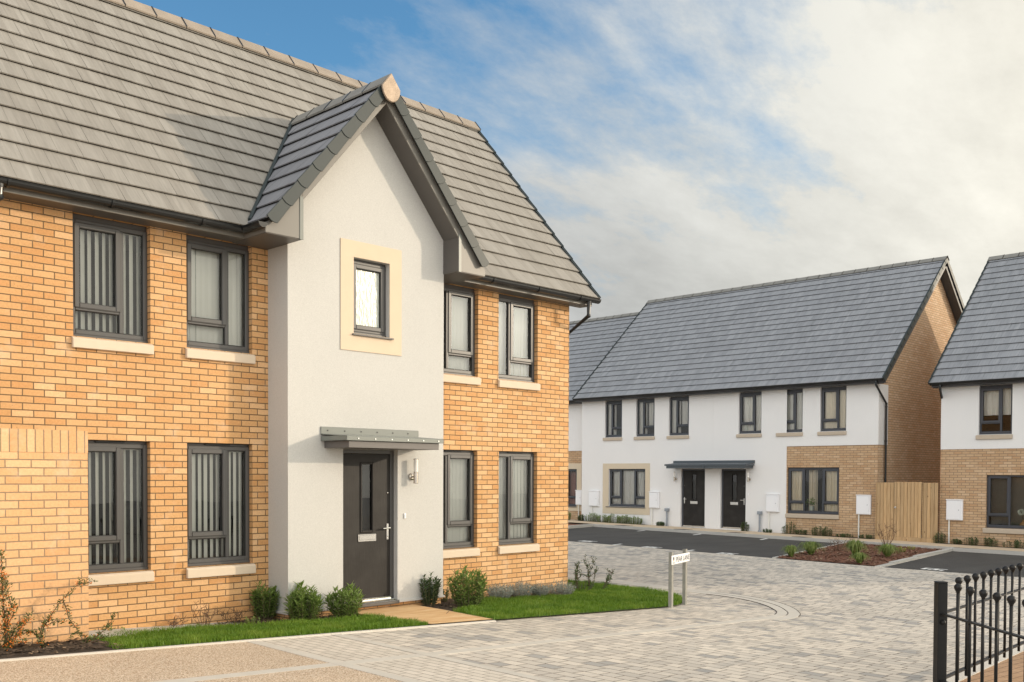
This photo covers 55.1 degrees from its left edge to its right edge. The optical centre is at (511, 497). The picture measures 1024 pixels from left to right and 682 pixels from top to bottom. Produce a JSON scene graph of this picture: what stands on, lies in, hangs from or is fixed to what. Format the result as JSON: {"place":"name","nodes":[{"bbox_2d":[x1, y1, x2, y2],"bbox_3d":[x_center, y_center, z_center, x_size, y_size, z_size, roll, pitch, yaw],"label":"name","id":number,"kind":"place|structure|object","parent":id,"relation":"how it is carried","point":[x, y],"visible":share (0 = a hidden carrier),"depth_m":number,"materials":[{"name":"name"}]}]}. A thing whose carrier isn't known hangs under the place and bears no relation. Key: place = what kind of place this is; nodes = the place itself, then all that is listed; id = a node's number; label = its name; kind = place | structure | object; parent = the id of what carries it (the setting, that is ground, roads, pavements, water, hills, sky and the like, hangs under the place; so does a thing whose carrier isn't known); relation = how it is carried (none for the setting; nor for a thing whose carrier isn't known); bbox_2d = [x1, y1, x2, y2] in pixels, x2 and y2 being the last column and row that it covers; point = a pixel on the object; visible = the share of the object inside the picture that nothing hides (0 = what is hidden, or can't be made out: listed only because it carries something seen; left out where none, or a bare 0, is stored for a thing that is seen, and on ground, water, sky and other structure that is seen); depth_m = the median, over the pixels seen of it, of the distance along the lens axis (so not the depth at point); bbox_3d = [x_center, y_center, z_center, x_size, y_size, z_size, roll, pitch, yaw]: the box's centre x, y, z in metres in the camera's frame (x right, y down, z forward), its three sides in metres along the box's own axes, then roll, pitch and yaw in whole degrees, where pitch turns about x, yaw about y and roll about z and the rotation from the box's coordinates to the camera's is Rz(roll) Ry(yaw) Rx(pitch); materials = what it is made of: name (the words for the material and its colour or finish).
{"place":"outdoors","nodes":[
{"label":"outdoors","id":0,"kind":"place"},
{"bbox_2d":[0,642,401,681],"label":"gravel drive","id":1,"kind":"structure","parent":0,"point":[152,665],"depth_m":8.33,"materials":[{"name":"gravel"}]},
{"bbox_2d":[0,620,495,661],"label":"edging","id":2,"kind":"object","parent":1,"relation":"on","point":[188,645],"visible":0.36,"depth_m":9.77,"materials":[{"name":"concrete"}]},
{"bbox_2d":[247,641,421,681],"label":"edging","id":3,"kind":"object","parent":1,"relation":"on","point":[347,665],"visible":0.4,"depth_m":8.90,"materials":[{"name":"beige concrete"}]},
{"bbox_2d":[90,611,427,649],"bbox_3d":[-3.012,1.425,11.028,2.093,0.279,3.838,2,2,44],"label":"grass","id":4,"kind":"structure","parent":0,"point":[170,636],"depth_m":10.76,"materials":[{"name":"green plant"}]},
{"bbox_2d":[89,619,488,651],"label":"ground","id":5,"kind":"structure","parent":0,"point":[92,632],"depth_m":11.13,"materials":[{"name":"soil"}]},
{"bbox_2d":[0,428,88,658],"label":"brick wall","id":6,"kind":"structure","parent":5,"relation":"on","point":[44,510],"depth_m":9.15,"materials":[{"name":"brick"}]},
{"bbox_2d":[0,637,125,658],"bbox_3d":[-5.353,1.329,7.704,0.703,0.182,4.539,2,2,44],"label":"bark mulch","id":7,"kind":"object","parent":5,"relation":"on","point":[24,645],"visible":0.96,"depth_m":8.93,"materials":[{"name":"brown wood"}]},
{"bbox_2d":[0,549,36,650],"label":"pyracantha","id":8,"kind":"object","parent":7,"relation":"on","point":[9,641],"visible":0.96,"depth_m":8.70,"materials":[{"name":"green plant"}]},
{"bbox_2d":[23,576,97,647],"bbox_3d":[-4.165,1.079,9.106,0.142,0.676,0.744,1,2,36],"label":"pyracantha","id":9,"kind":"object","parent":7,"relation":"on","point":[44,624],"visible":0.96,"depth_m":9.05,"materials":[{"name":"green plant"}]},
{"bbox_2d":[67,612,118,643],"bbox_3d":[-3.961,1.273,9.404,0.209,0.275,0.696,1,1,18],"label":"pyracantha","id":10,"kind":"object","parent":7,"relation":"on","point":[96,638],"visible":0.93,"depth_m":9.39,"materials":[{"name":"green plant"}]},
{"bbox_2d":[106,615,333,650],"bbox_3d":[-3.050,1.471,11.103,2.150,0.211,3.760,2,2,44],"label":"planting bed","id":11,"kind":"object","parent":5,"relation":"on","point":[256,622],"visible":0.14,"depth_m":12.30,"materials":[{"name":"soil"}]},
{"bbox_2d":[189,601,223,624],"bbox_3d":[-3.654,1.413,11.722,0.336,0.367,0.368,-1,2,-31],"label":"dormant shrub","id":12,"kind":"object","parent":11,"relation":"on","point":[205,614],"visible":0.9,"depth_m":11.74,"materials":[{"name":"brown plant"}]},
{"bbox_2d":[218,607,247,622],"bbox_3d":[-3.421,1.465,12.062,0.376,0.253,0.236,0,1,-20],"label":"dormant shrub","id":13,"kind":"object","parent":11,"relation":"on","point":[236,618],"visible":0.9,"depth_m":12.06,"materials":[{"name":"brown plant"}]},
{"bbox_2d":[248,579,280,619],"bbox_3d":[-3.112,1.297,12.404,0.451,0.550,0.464,2,2,44],"label":"evergreen shrub","id":14,"kind":"object","parent":11,"relation":"on","point":[261,604],"visible":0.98,"depth_m":12.35,"materials":[{"name":"green plant"}]},
{"bbox_2d":[204,614,345,625],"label":"bark mulch","id":15,"kind":"object","parent":11,"relation":"on","point":[321,616],"visible":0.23,"depth_m":12.21,"materials":[{"name":"brown wood"}]},
{"bbox_2d":[281,584,324,620],"bbox_3d":[-2.580,1.318,12.135,0.505,0.491,0.564,2,2,44],"label":"evergreen shrub","id":16,"kind":"object","parent":11,"relation":"on","point":[314,603],"visible":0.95,"depth_m":12.08,"materials":[{"name":"green plant"}]},
{"bbox_2d":[324,582,365,616],"bbox_3d":[-2.123,1.306,12.495,0.543,0.512,0.557,2,2,44],"label":"evergreen shrub","id":17,"kind":"object","parent":11,"relation":"on","point":[347,603],"visible":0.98,"depth_m":12.44,"materials":[{"name":"green plant"}]},
{"bbox_2d":[0,0,600,630],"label":"brick house","id":18,"kind":"structure","parent":5,"relation":"on","point":[270,318],"depth_m":12.51,"materials":[{"name":"orange brick"}]},
{"bbox_2d":[72,213,153,354],"bbox_3d":[-4.549,-2.392,11.139,0.270,1.490,0.955,2,2,44],"label":"window","id":19,"kind":"structure","parent":18,"relation":"in","point":[118,230],"depth_m":11.16,"materials":[{"name":"grey glass"}]},
{"bbox_2d":[88,440,153,585],"bbox_3d":[-4.570,0.169,11.190,0.274,1.626,0.948,2,2,44],"label":"window","id":20,"kind":"structure","parent":18,"relation":"in","point":[119,448],"depth_m":11.26,"materials":[{"name":"grey glass"}]},
{"bbox_2d":[185,235,255,363],"bbox_3d":[-3.617,-2.411,12.091,0.270,1.490,0.964,2,2,44],"label":"window","id":21,"kind":"structure","parent":18,"relation":"in","point":[214,290],"depth_m":12.12,"materials":[{"name":"grey glass"}]},
{"bbox_2d":[186,443,255,577],"bbox_3d":[-3.629,0.150,12.149,0.270,1.626,0.961,2,2,44],"label":"window","id":22,"kind":"structure","parent":18,"relation":"in","point":[224,450],"depth_m":12.17,"materials":[{"name":"grey glass"}]},
{"bbox_2d":[343,449,395,602],"bbox_3d":[-1.966,0.385,13.240,0.210,2.059,0.910,2,2,44],"label":"front door","id":23,"kind":"structure","parent":18,"relation":"in","point":[368,475],"depth_m":13.30,"materials":[{"name":"grey wood"}]},
{"bbox_2d":[340,238,401,355],"bbox_3d":[-1.910,-2.647,13.133,0.191,1.437,1.010,2,2,44],"label":"window","id":24,"kind":"structure","parent":18,"relation":"in","point":[362,283],"depth_m":13.15,"materials":[{"name":"beige glass"}]},
{"bbox_2d":[408,459,417,483],"bbox_3d":[-1.352,-0.360,13.597,0.132,0.344,0.100,2,2,44],"label":"wall lamp","id":25,"kind":"object","parent":18,"relation":"attached to","point":[413,476],"visible":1,"depth_m":13.55,"materials":[{"name":"metal"}]},
{"bbox_2d":[443,450,479,558],"bbox_3d":[-0.894,0.096,14.942,0.270,1.626,0.969,2,2,44],"label":"window","id":26,"kind":"structure","parent":18,"relation":"in","point":[458,465],"depth_m":15.11,"materials":[{"name":"grey glass"}]},
{"bbox_2d":[443,283,480,384],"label":"window","id":27,"kind":"structure","parent":18,"relation":"in","point":[459,302],"depth_m":15.04,"materials":[{"name":"grey glass"}]},
{"bbox_2d":[498,294,539,390],"bbox_3d":[0.049,-2.484,15.836,0.270,1.490,0.962,2,2,44],"label":"window","id":28,"kind":"structure","parent":18,"relation":"in","point":[516,355],"depth_m":15.93,"materials":[{"name":"grey glass"}]},
{"bbox_2d":[498,451,539,553],"bbox_3d":[0.050,0.077,15.907,0.270,1.626,0.968,2,2,44],"label":"window","id":29,"kind":"structure","parent":18,"relation":"in","point":[517,507],"depth_m":16.01,"materials":[{"name":"grey glass"}]},
{"bbox_2d":[568,524,592,528],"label":"kerb","id":30,"kind":"structure","parent":5,"relation":"on","point":[580,526],"depth_m":33.80,"materials":[{"name":"concrete"}]},
{"bbox_2d":[568,312,638,519],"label":"white house","id":31,"kind":"structure","parent":5,"relation":"on","point":[592,341],"depth_m":40.51,"materials":[{"name":"brick"}]},
{"bbox_2d":[568,463,581,510],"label":"window","id":32,"kind":"structure","parent":31,"relation":"in","point":[574,469],"depth_m":39.24,"materials":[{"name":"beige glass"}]},
{"bbox_2d":[575,490,581,515],"bbox_3d":[2.657,0.362,38.831,0.362,1.292,0.096,2,2,44],"label":"meter box","id":33,"kind":"object","parent":31,"relation":"attached to","point":[578,497],"visible":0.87,"depth_m":38.80,"materials":[{"name":"white plastic"}]},
{"bbox_2d":[593,524,844,542],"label":"kerb","id":34,"kind":"structure","parent":5,"relation":"on","point":[722,533],"depth_m":30.88,"materials":[{"name":"concrete"}]},
{"bbox_2d":[572,256,964,538],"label":"white house","id":35,"kind":"structure","parent":5,"relation":"on","point":[819,386],"depth_m":33.48,"materials":[{"name":"brick"}]},
{"bbox_2d":[589,491,598,519],"bbox_3d":[3.152,0.396,37.858,0.492,1.292,0.096,2,2,44],"label":"meter box","id":36,"kind":"object","parent":35,"relation":"attached to","point":[593,498],"visible":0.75,"depth_m":37.81,"materials":[{"name":"white plastic"}]},
{"bbox_2d":[589,492,596,505],"bbox_3d":[3.153,0.039,37.849,0.492,0.577,0.096,2,2,44],"label":"door","id":37,"kind":"structure","parent":36,"relation":"in","point":[592,495],"depth_m":37.83,"materials":[{"name":"white plastic"}]},
{"bbox_2d":[603,400,621,440],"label":"window","id":38,"kind":"structure","parent":35,"relation":"in","point":[611,427],"depth_m":37.34,"materials":[{"name":"grey glass"}]},
{"bbox_2d":[603,463,649,514],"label":"window","id":39,"kind":"structure","parent":35,"relation":"in","point":[629,482],"depth_m":36.95,"materials":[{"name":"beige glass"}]},
{"bbox_2d":[634,398,654,439],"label":"window","id":40,"kind":"structure","parent":35,"relation":"in","point":[642,426],"depth_m":36.28,"materials":[{"name":"grey glass"}]},
{"bbox_2d":[649,492,659,524],"bbox_3d":[5.191,0.448,35.863,0.447,1.297,0.096,2,2,44],"label":"meter box","id":41,"kind":"object","parent":35,"relation":"attached to","point":[654,499],"visible":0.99,"depth_m":35.83,"materials":[{"name":"white plastic"}]},
{"bbox_2d":[649,493,657,507],"bbox_3d":[5.192,0.091,35.855,0.447,0.582,0.096,2,2,44],"label":"door","id":42,"kind":"structure","parent":41,"relation":"in","point":[653,497],"depth_m":35.83,"materials":[{"name":"white plastic"}]},
{"bbox_2d":[666,396,688,438],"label":"window","id":43,"kind":"structure","parent":35,"relation":"in","point":[675,402],"depth_m":35.24,"materials":[{"name":"grey glass"}]},
{"bbox_2d":[681,469,704,527],"bbox_3d":[6.460,0.028,34.822,1.010,2.065,0.210,2,2,44],"label":"front door","id":44,"kind":"structure","parent":35,"relation":"in","point":[693,482],"depth_m":34.86,"materials":[{"name":"black wood"}]},
{"bbox_2d":[721,469,745,528],"bbox_3d":[7.628,0.055,33.679,0.992,2.053,0.210,2,2,44],"label":"front door","id":45,"kind":"structure","parent":35,"relation":"in","point":[733,515],"depth_m":33.73,"materials":[{"name":"black wood"}]},
{"bbox_2d":[736,391,761,437],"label":"window","id":46,"kind":"structure","parent":35,"relation":"in","point":[750,402],"depth_m":33.23,"materials":[{"name":"grey glass"}]},
{"bbox_2d":[766,494,779,528],"bbox_3d":[8.619,0.542,32.509,0.472,1.292,0.096,2,2,44],"label":"meter box","id":47,"kind":"object","parent":35,"relation":"attached to","point":[772,502],"visible":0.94,"depth_m":32.48,"materials":[{"name":"white plastic"}]},
{"bbox_2d":[766,494,779,511],"bbox_3d":[8.621,0.185,32.500,0.472,0.577,0.096,2,2,44],"label":"door","id":48,"kind":"structure","parent":47,"relation":"in","point":[770,500],"depth_m":32.48,"materials":[{"name":"white plastic"}]},
{"bbox_2d":[776,389,802,436],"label":"window","id":49,"kind":"structure","parent":35,"relation":"in","point":[794,396],"depth_m":32.06,"materials":[{"name":"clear glass"}]},
{"bbox_2d":[785,467,838,518],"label":"window","id":50,"kind":"structure","parent":35,"relation":"in","point":[830,475],"depth_m":31.77,"materials":[{"name":"grey glass"}]},
{"bbox_2d":[817,386,846,434],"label":"window","id":51,"kind":"structure","parent":35,"relation":"in","point":[833,399],"depth_m":31.17,"materials":[{"name":"grey glass"}]},
{"bbox_2d":[856,495,871,537],"bbox_3d":[10.857,0.656,30.348,0.477,1.462,0.096,2,2,44],"label":"meter box","id":52,"kind":"object","parent":35,"relation":"attached to","point":[863,504],"visible":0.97,"depth_m":30.30,"materials":[{"name":"white plastic"}]},
{"bbox_2d":[856,495,871,513],"bbox_3d":[10.859,0.221,30.338,0.477,0.592,0.096,2,2,44],"label":"door","id":53,"kind":"structure","parent":52,"relation":"in","point":[862,503],"depth_m":30.32,"materials":[{"name":"white plastic"}]},
{"bbox_2d":[845,540,950,548],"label":"kerb","id":54,"kind":"structure","parent":5,"relation":"on","point":[913,545],"depth_m":26.76,"materials":[{"name":"concrete"}]},
{"bbox_2d":[889,557,917,563],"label":"kerb","id":55,"kind":"structure","parent":5,"relation":"on","point":[903,560],"depth_m":22.62,"materials":[{"name":"concrete"}]},
{"bbox_2d":[913,548,952,558],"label":"kerb","id":56,"kind":"structure","parent":5,"relation":"on","point":[932,553],"depth_m":24.49,"materials":[{"name":"concrete"}]},
{"bbox_2d":[928,252,1023,547],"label":"white house","id":57,"kind":"structure","parent":5,"relation":"on","point":[977,378],"depth_m":28.25,"materials":[{"name":"brick"}]},
{"bbox_2d":[946,499,963,542],"bbox_3d":[12.806,0.790,28.443,0.472,1.457,0.096,2,2,44],"label":"meter box","id":58,"kind":"object","parent":57,"relation":"attached to","point":[954,509],"visible":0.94,"depth_m":28.41,"materials":[{"name":"white plastic"}]},
{"bbox_2d":[946,499,963,519],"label":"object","id":59,"kind":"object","parent":58,"relation":"in","point":[952,512],"depth_m":28.41,"materials":[{"name":"white plastic"}]},
{"bbox_2d":[976,384,1012,438],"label":"window","id":60,"kind":"structure","parent":57,"relation":"in","point":[994,399],"depth_m":27.75,"materials":[{"name":"clear glass"}]},
{"bbox_2d":[983,475,1023,533],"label":"window","id":61,"kind":"structure","parent":57,"relation":"in","point":[1016,528],"depth_m":27.63,"materials":[{"name":"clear glass"}]},
{"bbox_2d":[950,547,1023,555],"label":"kerb","id":62,"kind":"structure","parent":5,"relation":"on","point":[988,551],"depth_m":25.28,"materials":[{"name":"concrete"}]},
{"bbox_2d":[262,635,541,681],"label":"sett paving","id":63,"kind":"structure","parent":0,"point":[422,669],"depth_m":9.12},
{"bbox_2d":[358,604,489,623],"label":"path","id":64,"kind":"structure","parent":0,"point":[429,614],"depth_m":12.75,"materials":[{"name":"beige stone"}]},
{"bbox_2d":[452,579,681,619],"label":"lawn","id":65,"kind":"structure","parent":0,"point":[569,610],"depth_m":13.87,"materials":[{"name":"green plant"}]},
{"bbox_2d":[420,592,566,619],"bbox_3d":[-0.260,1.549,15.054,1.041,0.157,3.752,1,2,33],"label":"bark mulch","id":66,"kind":"object","parent":65,"relation":"on","point":[453,605],"visible":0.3,"depth_m":13.87,"materials":[{"name":"brown wood"}]},
{"bbox_2d":[419,571,442,605],"bbox_3d":[-1.161,1.295,13.829,0.389,0.513,0.400,0,1,-19],"label":"evergreen shrub","id":67,"kind":"object","parent":66,"relation":"on","point":[427,600],"visible":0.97,"depth_m":13.78,"materials":[{"name":"green plant"}]},
{"bbox_2d":[446,565,489,606],"bbox_3d":[-0.626,1.255,13.793,0.658,0.637,0.639,2,2,44],"label":"evergreen shrub","id":68,"kind":"object","parent":66,"relation":"on","point":[463,596],"visible":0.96,"depth_m":13.73,"materials":[{"name":"green plant"}]},
{"bbox_2d":[486,583,514,597],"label":"lavender","id":69,"kind":"object","parent":66,"relation":"on","point":[496,591],"visible":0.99,"depth_m":14.92,"materials":[{"name":"grey plant"}]},
{"bbox_2d":[507,580,534,595],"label":"lavender","id":70,"kind":"object","parent":66,"relation":"on","point":[520,588],"visible":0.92,"depth_m":15.33,"materials":[{"name":"grey plant"}]},
{"bbox_2d":[529,582,550,595],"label":"lavender","id":71,"kind":"object","parent":66,"relation":"on","point":[542,589],"visible":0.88,"depth_m":15.63,"materials":[{"name":"grey plant"}]},
{"bbox_2d":[546,579,576,594],"bbox_3d":[0.794,1.449,15.973,0.556,0.266,0.566,2,2,44],"label":"lavender","id":72,"kind":"object","parent":66,"relation":"on","point":[558,588],"visible":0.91,"depth_m":15.88,"materials":[{"name":"grey plant"}]},
{"bbox_2d":[568,580,593,589],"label":"evergreen shrub","id":73,"kind":"object","parent":66,"relation":"on","point":[581,587],"visible":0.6,"depth_m":16.76,"materials":[{"name":"green plant"}]},
{"bbox_2d":[580,554,598,586],"bbox_3d":[1.304,1.332,17.217,0.500,0.668,0.219,-1,2,-37],"label":"cotoneaster","id":74,"kind":"object","parent":66,"relation":"on","point":[590,575],"visible":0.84,"depth_m":17.26,"materials":[{"name":"green plant"}]},
{"bbox_2d":[603,568,613,588],"bbox_3d":[1.653,1.446,17.091,0.255,0.444,0.246,1,1,17],"label":"cotoneaster","id":75,"kind":"object","parent":66,"relation":"on","point":[608,578],"visible":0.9,"depth_m":17.09,"materials":[{"name":"green plant"}]},
{"bbox_2d":[668,549,689,607],"bbox_3d":[2.610,1.327,15.393,0.078,0.989,0.810,1,2,29],"label":"street sign","id":76,"kind":"object","parent":65,"relation":"on","point":[683,558],"visible":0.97,"depth_m":15.30,"materials":[{"name":"white metal"}]},
{"bbox_2d":[573,561,581,588],"bbox_3d":[1.119,1.369,16.757,0.175,0.573,0.198,0,1,-23],"label":"cotoneaster","id":77,"kind":"object","parent":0,"point":[576,574],"visible":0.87,"depth_m":16.77,"materials":[{"name":"green plant"}]},
{"bbox_2d":[134,0,1023,321],"label":"sky","id":78,"kind":"structure","parent":0,"point":[671,148],"materials":[{"name":"blue"}]},
{"bbox_2d":[259,522,1023,681],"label":"block paving","id":79,"kind":"structure","parent":0,"point":[850,623],"depth_m":12.54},
{"bbox_2d":[333,634,558,681],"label":"edging","id":80,"kind":"object","parent":79,"relation":"on","point":[453,660],"visible":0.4,"depth_m":9.34,"materials":[{"name":"beige concrete"}]},
{"bbox_2d":[154,576,786,681],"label":"edging","id":81,"kind":"object","parent":79,"relation":"on","point":[781,612],"visible":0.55,"depth_m":10.44,"materials":[{"name":"grey concrete"}]},
{"bbox_2d":[568,574,799,620],"bbox_3d":[-4.188,1.352,25.631,2.117,0.438,28.209,-1,2,-39],"label":"drain channel","id":82,"kind":"object","parent":79,"relation":"on","point":[793,613],"visible":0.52,"depth_m":16.79,"materials":[{"name":"grey concrete"}]},
{"bbox_2d":[568,541,1023,579],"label":"edging","id":83,"kind":"object","parent":79,"relation":"on","point":[795,560],"visible":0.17,"depth_m":22.35,"materials":[{"name":"concrete"}]},
{"bbox_2d":[777,542,941,565],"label":"bark mulch","id":84,"kind":"object","parent":79,"relation":"on","point":[834,555],"visible":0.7,"depth_m":23.80,"materials":[{"name":"brown wood"}]},
{"bbox_2d":[780,544,803,556],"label":"grass tuft","id":85,"kind":"object","parent":84,"relation":"on","point":[790,550],"visible":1,"depth_m":23.05,"materials":[{"name":"green plant"}]},
{"bbox_2d":[797,541,824,554],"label":"grass tuft","id":86,"kind":"object","parent":84,"relation":"on","point":[811,547],"visible":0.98,"depth_m":23.65,"materials":[{"name":"green plant"}]},
{"bbox_2d":[843,539,869,555],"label":"grass tuft","id":87,"kind":"object","parent":84,"relation":"on","point":[855,546],"visible":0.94,"depth_m":23.49,"materials":[{"name":"green plant"}]},
{"bbox_2d":[849,552,869,562],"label":"grass tuft","id":88,"kind":"object","parent":84,"relation":"on","point":[859,557],"visible":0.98,"depth_m":21.62,"materials":[{"name":"green plant"}]},
{"bbox_2d":[876,522,896,543],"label":"bare shrub","id":89,"kind":"object","parent":84,"relation":"on","point":[893,532],"visible":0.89,"depth_m":26.92,"materials":[{"name":"brown plant"}]},
{"bbox_2d":[872,543,903,556],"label":"grass tuft","id":90,"kind":"object","parent":84,"relation":"on","point":[886,549],"visible":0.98,"depth_m":23.33,"materials":[{"name":"green plant"}]},
{"bbox_2d":[875,482,938,542],"bbox_3d":[11.750,0.453,29.317,1.865,1.822,0.100,2,2,44],"label":"timber fence","id":91,"kind":"object","parent":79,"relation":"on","point":[909,510],"visible":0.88,"depth_m":29.26,"materials":[{"name":"wood"}]},
{"bbox_2d":[933,563,1023,681],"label":"metal railing","id":92,"kind":"object","parent":79,"relation":"on","point":[941,615],"visible":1,"depth_m":8.62,"materials":[{"name":"black metal"}]},
{"bbox_2d":[947,645,1023,681],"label":"edging","id":93,"kind":"object","parent":79,"relation":"on","point":[986,666],"visible":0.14,"depth_m":10.50,"materials":[{"name":"concrete"}]},
{"bbox_2d":[568,527,838,557],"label":"tarmac","id":94,"kind":"structure","parent":0,"point":[743,546],"depth_m":28.00,"materials":[{"name":"black asphalt"}]},
{"bbox_2d":[568,520,1023,551],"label":"pavement","id":95,"kind":"structure","parent":0,"point":[843,538],"depth_m":30.12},
{"bbox_2d":[942,543,1023,548],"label":"planting bed","id":96,"kind":"object","parent":95,"relation":"on","point":[980,545],"visible":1,"depth_m":27.80,"materials":[{"name":"soil"}]},
{"bbox_2d":[933,532,945,543],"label":"plant","id":97,"kind":"object","parent":96,"relation":"on","point":[938,538],"visible":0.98,"depth_m":28.49,"materials":[{"name":"green plant"}]},
{"bbox_2d":[983,537,997,546],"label":"plant","id":98,"kind":"object","parent":96,"relation":"on","point":[989,540],"visible":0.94,"depth_m":27.55,"materials":[{"name":"green plant"}]},
{"bbox_2d":[1002,540,1023,547],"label":"plant","id":99,"kind":"object","parent":96,"relation":"on","point":[1016,544],"visible":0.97,"depth_m":27.05,"materials":[{"name":"green plant"}]},
{"bbox_2d":[887,551,1023,576],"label":"tarmac","id":100,"kind":"structure","parent":0,"point":[964,562],"depth_m":22.42,"materials":[{"name":"black asphalt"}]},
{"bbox_2d":[960,651,1023,681],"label":"tan brick paving","id":101,"kind":"structure","parent":0,"point":[1017,666],"depth_m":10.11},
{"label":"planting bed","id":102,"kind":"structure","parent":0,"visible":0},
{"bbox_2d":[781,521,795,533],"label":"plant","id":103,"kind":"object","parent":102,"relation":"on","point":[786,528],"visible":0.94,"depth_m":31.78,"materials":[{"name":"green plant"}]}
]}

